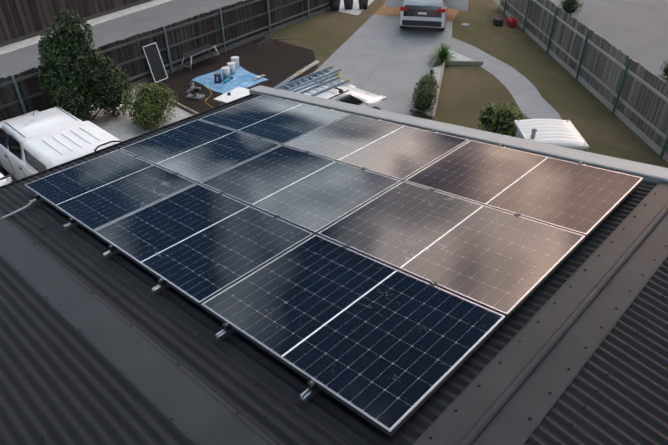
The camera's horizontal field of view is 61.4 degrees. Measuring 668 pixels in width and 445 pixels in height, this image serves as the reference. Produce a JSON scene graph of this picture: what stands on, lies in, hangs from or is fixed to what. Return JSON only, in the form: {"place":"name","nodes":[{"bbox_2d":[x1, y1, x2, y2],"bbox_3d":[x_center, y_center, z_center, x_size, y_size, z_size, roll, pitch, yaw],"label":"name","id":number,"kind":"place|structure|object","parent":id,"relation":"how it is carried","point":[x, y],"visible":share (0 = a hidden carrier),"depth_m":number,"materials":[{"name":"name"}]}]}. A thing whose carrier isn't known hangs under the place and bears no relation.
{"place":"outdoors","nodes":[
{"label":"outdoors","id":0,"kind":"place"},
{"bbox_2d":[145,37,317,114],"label":"mulch ground","id":1,"kind":"structure","parent":0,"point":[275,62],"depth_m":21.73,"materials":[{"name":"soil"}]},
{"bbox_2d":[142,42,167,81],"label":"framed panel","id":2,"kind":"object","parent":1,"relation":"on","point":[155,62],"visible":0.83,"depth_m":20.34,"materials":[{"name":"grey glass"}]},
{"bbox_2d":[185,82,200,94],"bbox_3d":[-4.959,-4.745,19.680,0.350,0.360,0.550,9,37,13],"label":"mitre saw","id":3,"kind":"object","parent":1,"relation":"on","point":[190,85],"visible":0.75,"depth_m":19.61,"materials":[{"name":"grey metal"}]},
{"bbox_2d":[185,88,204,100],"bbox_3d":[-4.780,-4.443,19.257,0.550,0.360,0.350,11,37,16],"label":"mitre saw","id":4,"kind":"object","parent":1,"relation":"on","point":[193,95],"visible":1,"depth_m":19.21,"materials":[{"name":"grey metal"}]},
{"bbox_2d":[180,44,221,73],"bbox_3d":[-5.160,-6.369,21.732,0.559,0.630,1.796,20,40,26],"label":"aluminium work platform","id":5,"kind":"object","parent":1,"relation":"on","point":[196,51],"visible":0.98,"depth_m":21.47,"materials":[{"name":"metal"}]},
{"bbox_2d":[192,65,267,93],"bbox_3d":[-3.854,-5.341,20.762,2.354,0.035,2.225,29,45,35],"label":"blue tarp","id":6,"kind":"object","parent":1,"relation":"on","point":[243,77],"visible":0.62,"depth_m":20.52,"materials":[{"name":"plastic"}]},
{"bbox_2d":[206,56,265,82],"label":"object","id":7,"kind":"object","parent":6,"relation":"on","point":[233,65],"visible":1,"depth_m":20.62,"materials":[{"name":"white plastic"}]},
{"bbox_2d":[214,87,249,104],"bbox_3d":[-3.143,-3.939,18.339,0.900,0.603,1.200,21,41,26],"label":"spare module on stands","id":8,"kind":"object","parent":1,"relation":"on","point":[233,94],"visible":0.58,"depth_m":18.21,"materials":[{"name":"white plastic"}]},
{"bbox_2d":[271,59,319,87],"bbox_3d":[-1.526,-5.445,20.869,0.263,0.070,3.952,17,39,23],"label":"conduit bundle","id":9,"kind":"object","parent":1,"relation":"on","point":[293,74],"visible":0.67,"depth_m":21.01,"materials":[{"name":"grey plastic"}]},
{"bbox_2d":[9,14,561,181],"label":"driveway","id":10,"kind":"structure","parent":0,"point":[384,55],"depth_m":21.97,"materials":[{"name":"grey concrete"}]},
{"bbox_2d":[0,173,13,185],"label":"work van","id":11,"kind":"object","parent":10,"relation":"on","point":[5,180],"visible":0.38,"depth_m":11.07,"materials":[{"name":"white paint"}]},
{"bbox_2d":[0,106,119,179],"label":"ute dual cab canopy","id":12,"kind":"object","parent":10,"relation":"on","point":[34,142],"visible":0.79,"depth_m":13.12,"materials":[{"name":"white metal"}]},
{"bbox_2d":[276,65,386,110],"bbox_3d":[-0.383,-3.284,16.385,2.141,1.914,4.406,29,45,35],"label":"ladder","id":13,"kind":"object","parent":10,"relation":"on","point":[351,94],"visible":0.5,"depth_m":15.99,"materials":[{"name":"metal"}]},
{"bbox_2d":[385,0,468,29],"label":"vehicle","id":14,"kind":"object","parent":10,"relation":"on","point":[424,13],"visible":1,"depth_m":24.27,"materials":[{"name":"paint"}]},
{"bbox_2d":[514,119,588,150],"bbox_3d":[4.750,-1.196,12.886,1.260,2.400,1.260,0,36,1],"label":"portable toilet","id":15,"kind":"object","parent":10,"relation":"on","point":[562,133],"visible":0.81,"depth_m":12.24,"materials":[{"name":"plastic"}]},
{"bbox_2d":[0,0,667,83],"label":"neighbour paving","id":16,"kind":"structure","parent":0,"point":[636,31],"depth_m":26.11,"materials":[{"name":"concrete"}]},
{"bbox_2d":[558,0,583,16],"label":"neighbour shrub","id":17,"kind":"object","parent":16,"relation":"on","point":[569,6],"visible":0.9,"depth_m":26.63,"materials":[{"name":"green plant"}]},
{"bbox_2d":[659,60,667,82],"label":"neighbour shrub","id":18,"kind":"object","parent":16,"relation":"on","point":[665,71],"visible":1,"depth_m":19.96,"materials":[{"name":"green plant"}]},
{"bbox_2d":[1,0,667,167],"bbox_3d":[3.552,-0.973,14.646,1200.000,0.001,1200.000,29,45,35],"label":"lawn","id":19,"kind":"structure","parent":0,"point":[467,93],"depth_m":20.74,"materials":[{"name":"green plant"}]},
{"bbox_2d":[0,0,150,46],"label":"fence","id":20,"kind":"object","parent":19,"relation":"on","point":[20,20],"visible":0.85,"depth_m":24.93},
{"bbox_2d":[0,0,330,121],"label":"boundary fence","id":21,"kind":"object","parent":19,"relation":"on","point":[228,27],"visible":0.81,"depth_m":21.33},
{"bbox_2d":[257,31,288,45],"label":"rail offcuts","id":22,"kind":"object","parent":19,"relation":"on","point":[278,38],"visible":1,"depth_m":24.44,"materials":[{"name":"metal"}]},
{"bbox_2d":[80,0,473,141],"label":"garden bed gravel","id":23,"kind":"structure","parent":19,"relation":"on","point":[121,127],"depth_m":18.06,"materials":[{"name":"grey gravel"}]},
{"bbox_2d":[37,8,132,121],"bbox_3d":[-7.719,-4.752,17.120,2.146,3.422,2.521,29,45,35],"label":"tree","id":24,"kind":"object","parent":23,"relation":"on","point":[75,82],"visible":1,"depth_m":16.77,"materials":[{"name":"green plant"}]},
{"bbox_2d":[120,82,178,130],"bbox_3d":[-5.737,-3.724,17.444,1.713,1.330,1.731,29,45,35],"label":"lime shrub","id":25,"kind":"object","parent":23,"relation":"on","point":[149,107],"visible":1,"depth_m":17.13,"materials":[{"name":"green plant"}]},
{"bbox_2d":[330,0,340,10],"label":"trash bin","id":26,"kind":"object","parent":23,"relation":"on","point":[335,5],"visible":0.98,"depth_m":27.88,"materials":[{"name":"grey plastic"}]},
{"bbox_2d":[344,0,353,9],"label":"trash bin","id":27,"kind":"object","parent":23,"relation":"on","point":[348,4],"visible":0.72,"depth_m":28.11,"materials":[{"name":"grey plastic"}]},
{"bbox_2d":[358,0,367,9],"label":"trash bin","id":28,"kind":"object","parent":23,"relation":"on","point":[363,4],"visible":0.86,"depth_m":28.11,"materials":[{"name":"grey plastic"}]},
{"bbox_2d":[410,84,438,115],"bbox_3d":[2.916,-3.940,17.992,0.839,0.954,1.055,29,45,35],"label":"hedge shrub","id":29,"kind":"object","parent":23,"relation":"on","point":[423,102],"visible":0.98,"depth_m":17.80,"materials":[{"name":"green plant"}]},
{"bbox_2d":[413,75,439,98],"bbox_3d":[3.050,-4.413,18.662,0.910,0.943,0.849,-12,37,-16],"label":"hedge shrub","id":30,"kind":"object","parent":23,"relation":"on","point":[426,81],"visible":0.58,"depth_m":18.48,"materials":[{"name":"green plant"}]},
{"bbox_2d":[419,73,437,87],"bbox_3d":[3.286,-4.815,19.438,0.632,0.686,0.730,29,45,35],"label":"hedge shrub","id":31,"kind":"object","parent":23,"relation":"on","point":[429,78],"visible":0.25,"depth_m":19.35,"materials":[{"name":"green plant"}]},
{"bbox_2d":[426,65,440,76],"bbox_3d":[3.549,-5.556,20.656,0.714,0.406,0.756,29,45,35],"label":"strappy plant","id":32,"kind":"object","parent":23,"relation":"on","point":[431,72],"visible":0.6,"depth_m":20.66,"materials":[{"name":"green plant"}]},
{"bbox_2d":[425,43,457,67],"bbox_3d":[4.181,-6.543,21.741,1.338,0.760,1.410,18,40,24],"label":"strappy plant","id":33,"kind":"object","parent":23,"relation":"on","point":[442,55],"visible":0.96,"depth_m":21.72,"materials":[{"name":"green plant"}]},
{"bbox_2d":[139,61,482,120],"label":"garden edging sleepers","id":34,"kind":"object","parent":19,"relation":"on","point":[412,106],"visible":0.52,"depth_m":20.18,"materials":[{"name":"concrete"}]},
{"bbox_2d":[477,102,529,136],"bbox_3d":[4.911,-2.874,16.143,1.164,1.357,1.647,55,63,49],"label":"shrub","id":35,"kind":"object","parent":19,"relation":"on","point":[499,122],"visible":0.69,"depth_m":15.82,"materials":[{"name":"green plant"}]},
{"bbox_2d":[493,17,516,26],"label":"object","id":36,"kind":"object","parent":19,"relation":"on","point":[510,22],"visible":0.6,"depth_m":25.74,"materials":[{"name":"red"}]},
{"bbox_2d":[499,0,667,162],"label":"boundary fence","id":37,"kind":"object","parent":19,"relation":"on","point":[629,92],"visible":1,"depth_m":18.78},
{"bbox_2d":[374,3,458,21],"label":"street apron paving","id":38,"kind":"structure","parent":0,"point":[451,14],"depth_m":27.79,"materials":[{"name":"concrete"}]},
{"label":"house walls","id":39,"kind":"object","parent":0,"visible":0},
{"bbox_2d":[0,94,667,444],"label":"corrugated roof sheets","id":40,"kind":"object","parent":39,"relation":"on","point":[52,379],"visible":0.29,"depth_m":3.48,"materials":[{"name":"black metal"}]},
{"bbox_2d":[1,140,120,229],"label":"array conduit cables","id":41,"kind":"object","parent":40,"relation":"on","point":[26,206],"visible":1,"depth_m":5.82,"materials":[{"name":"grey plastic"}]},
{"bbox_2d":[0,94,252,188],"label":"gutter fascia","id":42,"kind":"structure","parent":40,"relation":"attached to","point":[102,150],"depth_m":7.38,"materials":[{"name":"black metal"}]},
{"bbox_2d":[0,214,276,444],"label":"roof flashing","id":43,"kind":"object","parent":40,"relation":"on","point":[189,406],"visible":1,"depth_m":3.71,"materials":[{"name":"grey metal"}]},
{"bbox_2d":[29,98,287,204],"bbox_3d":[-1.930,-0.985,6.955,0.085,0.114,3.637,29,45,35],"label":"mounting rail","id":44,"kind":"object","parent":40,"relation":"on","point":[37,199],"visible":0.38,"depth_m":5.91,"materials":[{"name":"metal"}]},
{"bbox_2d":[24,149,196,233],"bbox_3d":[-2.410,-0.396,5.985,1.710,0.274,1.134,29,45,35],"label":"solar panel","id":45,"kind":"object","parent":44,"relation":"on","point":[92,195],"visible":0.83,"depth_m":5.88,"materials":[{"name":"blue glass"}]},
{"bbox_2d":[120,120,280,183],"bbox_3d":[-1.608,-0.882,6.658,1.710,0.274,1.134,29,45,35],"label":"solar panel","id":46,"kind":"object","parent":44,"relation":"attached to","point":[197,151],"visible":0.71,"depth_m":6.56,"materials":[{"name":"blue glass"}]},
{"bbox_2d":[199,95,349,144],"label":"solar panel","id":47,"kind":"object","parent":44,"relation":"on","point":[275,120],"visible":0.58,"depth_m":7.24,"materials":[{"name":"blue glass"}]},
{"bbox_2d":[63,107,332,229],"bbox_3d":[-1.297,-0.732,6.383,0.085,0.114,3.637,29,45,35],"label":"mounting rail","id":48,"kind":"object","parent":40,"relation":"on","point":[72,224],"visible":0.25,"depth_m":5.34,"materials":[{"name":"metal"}]},
{"bbox_2d":[103,117,379,258],"bbox_3d":[-0.707,-0.495,5.850,0.085,0.114,3.637,29,45,35],"label":"mounting rail","id":49,"kind":"object","parent":40,"relation":"on","point":[112,251],"visible":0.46,"depth_m":4.80,"materials":[{"name":"metal"}]},
{"bbox_2d":[93,184,313,306],"bbox_3d":[-1.171,0.100,4.866,1.710,0.274,1.134,29,45,35],"label":"solar panel","id":50,"kind":"object","parent":49,"relation":"on","point":[198,244],"visible":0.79,"depth_m":4.74,"materials":[{"name":"blue glass"}]},
{"bbox_2d":[200,145,400,234],"bbox_3d":[-0.369,-0.387,5.538,1.710,0.274,1.134,29,45,35],"label":"solar panel","id":51,"kind":"object","parent":49,"relation":"on","point":[313,193],"visible":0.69,"depth_m":5.42,"materials":[{"name":"blue glass"}]},
{"bbox_2d":[284,114,468,181],"bbox_3d":[0.433,-0.873,6.211,1.710,0.274,1.134,29,45,35],"label":"solar panel","id":52,"kind":"object","parent":49,"relation":"on","point":[395,151],"visible":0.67,"depth_m":6.11,"materials":[{"name":"blue glass"}]},
{"bbox_2d":[152,130,437,294],"bbox_3d":[-0.116,-0.260,5.316,0.085,0.114,3.637,29,45,35],"label":"mounting rail","id":53,"kind":"object","parent":40,"relation":"on","point":[160,287],"visible":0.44,"depth_m":4.27,"materials":[{"name":"metal"}]},
{"bbox_2d":[0,183,664,444],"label":"roof screws","id":54,"kind":"object","parent":40,"relation":"attached to","point":[558,442],"visible":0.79,"depth_m":3.40,"materials":[{"name":"grey metal"}]},
{"bbox_2d":[215,144,502,340],"bbox_3d":[0.482,-0.021,4.777,0.085,0.114,3.637,29,45,35],"label":"mounting rail","id":55,"kind":"object","parent":40,"relation":"on","point":[225,332],"visible":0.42,"depth_m":3.73,"materials":[{"name":"metal"}]},
{"bbox_2d":[300,161,585,402],"bbox_3d":[1.072,0.215,4.243,0.085,0.114,3.637,29,45,35],"label":"mounting rail","id":56,"kind":"object","parent":40,"relation":"on","point":[310,392],"visible":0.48,"depth_m":3.20,"materials":[{"name":"metal"}]},
{"bbox_2d":[201,234,505,436],"bbox_3d":[0.069,0.595,3.747,1.710,0.274,1.134,29,45,35],"label":"solar panel","id":57,"kind":"object","parent":56,"relation":"on","point":[387,349],"visible":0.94,"depth_m":3.59,"materials":[{"name":"blue glass"}]},
{"bbox_2d":[317,181,585,318],"bbox_3d":[0.871,0.109,4.419,1.710,0.274,1.134,29,45,35],"label":"solar panel","id":58,"kind":"object","parent":56,"relation":"on","point":[507,264],"visible":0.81,"depth_m":4.28,"materials":[{"name":"blue glass"}]},
{"bbox_2d":[404,140,642,237],"bbox_3d":[1.673,-0.378,5.092,1.710,0.274,1.134,29,45,35],"label":"solar panel","id":59,"kind":"object","parent":56,"relation":"attached to","point":[585,200],"visible":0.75,"depth_m":4.97,"materials":[{"name":"blue glass"}]},
{"bbox_2d":[249,85,667,182],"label":"barge capping","id":60,"kind":"object","parent":40,"relation":"on","point":[651,173],"visible":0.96,"depth_m":6.10,"materials":[{"name":"grey metal"}]},
{"bbox_2d":[412,181,667,444],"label":"ridge capping","id":61,"kind":"object","parent":40,"relation":"on","point":[511,393],"visible":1,"depth_m":3.40,"materials":[{"name":"grey metal"}]}
]}

